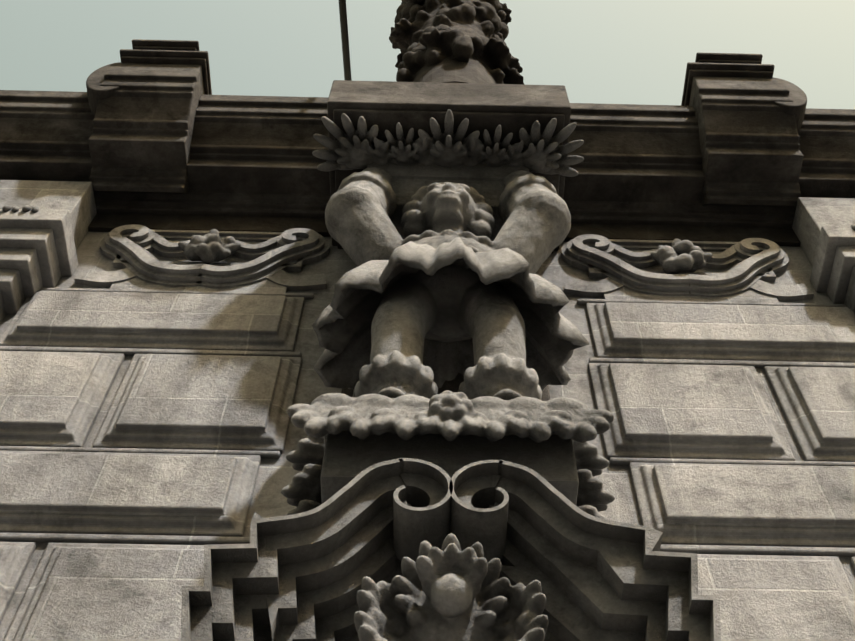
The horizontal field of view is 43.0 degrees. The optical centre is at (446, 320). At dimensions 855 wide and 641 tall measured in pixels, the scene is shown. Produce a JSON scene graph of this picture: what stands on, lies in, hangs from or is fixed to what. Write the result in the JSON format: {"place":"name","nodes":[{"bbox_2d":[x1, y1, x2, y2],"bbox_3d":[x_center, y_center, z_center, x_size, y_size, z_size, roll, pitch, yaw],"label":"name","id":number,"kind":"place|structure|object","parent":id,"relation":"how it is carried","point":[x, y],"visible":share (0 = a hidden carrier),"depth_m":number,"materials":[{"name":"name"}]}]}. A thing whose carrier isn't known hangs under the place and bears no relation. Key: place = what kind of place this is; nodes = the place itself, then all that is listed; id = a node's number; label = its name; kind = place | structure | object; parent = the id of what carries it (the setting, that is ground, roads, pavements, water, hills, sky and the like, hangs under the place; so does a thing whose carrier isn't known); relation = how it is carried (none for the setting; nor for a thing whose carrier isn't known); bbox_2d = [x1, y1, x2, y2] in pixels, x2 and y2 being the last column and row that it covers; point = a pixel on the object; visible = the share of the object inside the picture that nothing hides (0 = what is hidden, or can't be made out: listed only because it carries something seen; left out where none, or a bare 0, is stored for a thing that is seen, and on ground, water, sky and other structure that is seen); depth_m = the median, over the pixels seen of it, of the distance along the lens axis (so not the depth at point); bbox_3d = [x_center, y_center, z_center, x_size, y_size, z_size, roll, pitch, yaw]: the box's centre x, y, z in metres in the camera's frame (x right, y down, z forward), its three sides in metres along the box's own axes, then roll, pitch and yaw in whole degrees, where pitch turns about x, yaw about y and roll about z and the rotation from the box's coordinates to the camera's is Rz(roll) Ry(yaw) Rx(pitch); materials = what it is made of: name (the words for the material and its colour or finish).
{"place":"outdoors","nodes":[
{"label":"outdoors","id":0,"kind":"place"},
{"bbox_2d":[0,0,854,108],"label":"sky","id":1,"kind":"structure","parent":0,"point":[639,52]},
{"label":"ground","id":2,"kind":"structure","parent":0,"visible":0},
{"bbox_2d":[0,232,854,640],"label":"wall","id":3,"kind":"structure","parent":2,"relation":"on","point":[280,472],"depth_m":4.45,"materials":[{"name":"stone"}]},
{"bbox_2d":[74,225,329,292],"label":"cartouche scrolls","id":4,"kind":"object","parent":3,"relation":"attached to","point":[275,257],"visible":0.98,"depth_m":5.10,"materials":[{"name":"grey stone"}]},
{"bbox_2d":[178,229,240,263],"bbox_3d":[-1.134,-0.360,5.191,0.301,0.266,0.122,1,-59,-1],"label":"flower ornament","id":5,"kind":"object","parent":4,"relation":"attached to","point":[211,246],"visible":1,"depth_m":5.13,"materials":[{"name":"grey stone"}]},
{"bbox_2d":[341,633,358,640],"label":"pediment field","id":6,"kind":"structure","parent":3,"relation":"attached to","point":[355,637],"depth_m":2.66,"materials":[{"name":"grey stone"}]},
{"bbox_2d":[354,533,548,640],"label":"shell ornament","id":7,"kind":"object","parent":6,"relation":"attached to","point":[450,590],"visible":1,"depth_m":2.45,"materials":[{"name":"stone"}]},
{"bbox_2d":[0,288,854,640],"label":"panels","id":8,"kind":"object","parent":3,"relation":"attached to","point":[194,430],"visible":0.85,"depth_m":3.99,"materials":[{"name":"stone"}]},
{"bbox_2d":[0,69,854,227],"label":"cornice","id":9,"kind":"structure","parent":3,"relation":"attached to","point":[179,143],"depth_m":5.66,"materials":[{"name":"stone"}]},
{"bbox_2d":[338,0,351,80],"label":"flag pole","id":10,"kind":"object","parent":9,"relation":"on","point":[344,38],"depth_m":6.11,"materials":[{"name":"black metal"}]},
{"bbox_2d":[86,39,806,130],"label":"caps","id":11,"kind":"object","parent":9,"relation":"on","point":[186,55],"depth_m":6.04,"materials":[{"name":"grey stone"}]},
{"bbox_2d":[0,180,854,322],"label":"flank steps","id":12,"kind":"structure","parent":3,"relation":"attached to","point":[38,249],"depth_m":5.00,"materials":[{"name":"grey stone"}]},
{"bbox_2d":[0,205,854,229],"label":"flank ornament","id":13,"kind":"object","parent":12,"relation":"attached to","point":[6,208],"visible":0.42,"depth_m":4.98,"materials":[{"name":"grey stone"}]},
{"bbox_2d":[88,213,800,246],"bbox_3d":[-0.005,-0.467,5.561,24.000,0.176,0.025,1,-59,-1],"label":"frieze band","id":14,"kind":"object","parent":3,"relation":"attached to","point":[110,222],"depth_m":5.55,"materials":[{"name":"stone"}]},
{"bbox_2d":[181,458,720,640],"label":"scroll pediment","id":15,"kind":"structure","parent":3,"relation":"attached to","point":[297,577],"depth_m":2.65,"materials":[{"name":"grey stone"}]},
{"bbox_2d":[321,397,578,504],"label":"pedestal block","id":16,"kind":"structure","parent":15,"relation":"on","point":[348,457],"depth_m":3.02,"materials":[{"name":"grey stone"}]},
{"bbox_2d":[281,390,614,519],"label":"pedestal leaves","id":17,"kind":"object","parent":16,"relation":"attached to","point":[447,415],"visible":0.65,"depth_m":3.08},
{"bbox_2d":[325,167,570,399],"bbox_3d":[0.005,-0.123,4.250,1.061,2.138,0.463,1,-59,-1],"label":"statue","id":18,"kind":"object","parent":17,"relation":"on","point":[451,303],"visible":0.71,"depth_m":4.12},
{"bbox_2d":[327,80,570,400],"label":"stone block","id":19,"kind":"structure","parent":18,"relation":"on","point":[383,106],"depth_m":5.04,"materials":[{"name":"stone"}]},
{"bbox_2d":[363,162,532,240],"bbox_3d":[0.001,-0.492,5.083,0.800,0.340,0.450,1,-59,-1],"label":"capital basket","id":20,"kind":"object","parent":19,"relation":"attached to","point":[409,181],"visible":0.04,"depth_m":4.99,"materials":[{"name":"grey stone"}]},
{"bbox_2d":[312,109,583,176],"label":"capital leaves","id":21,"kind":"object","parent":20,"relation":"attached to","point":[535,150],"visible":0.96,"depth_m":5.01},
{"bbox_2d":[413,57,496,83],"bbox_3d":[0.041,-1.169,6.251,0.600,0.500,0.600,1,-59,-1],"label":"ornament base","id":22,"kind":"object","parent":19,"relation":"on","point":[447,70],"visible":0.15,"depth_m":6.12,"materials":[{"name":"grey stone"}]},
{"bbox_2d":[389,0,524,84],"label":"carved foliage ornament","id":23,"kind":"object","parent":19,"relation":"on","point":[428,32],"visible":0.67,"depth_m":6.86,"materials":[{"name":"grey stone"}]},
{"bbox_2d":[312,237,589,396],"bbox_3d":[0.015,-0.013,4.102,1.008,0.522,0.770,1,-59,-1],"label":"leaf skirt","id":24,"kind":"object","parent":18,"relation":"attached to","point":[342,324],"visible":0.54,"depth_m":3.97,"materials":[{"name":"grey stone"}]},
{"bbox_2d":[561,234,813,302],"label":"cartouche scrolls","id":25,"kind":"object","parent":3,"relation":"attached to","point":[757,264],"visible":0.94,"depth_m":5.12,"materials":[{"name":"grey stone"}]},
{"bbox_2d":[650,239,712,273],"bbox_3d":[1.127,-0.310,5.214,0.300,0.281,0.122,1,-59,-1],"label":"flower ornament","id":26,"kind":"object","parent":25,"relation":"attached to","point":[678,256],"visible":0.98,"depth_m":5.15,"materials":[{"name":"grey stone"}]}
]}

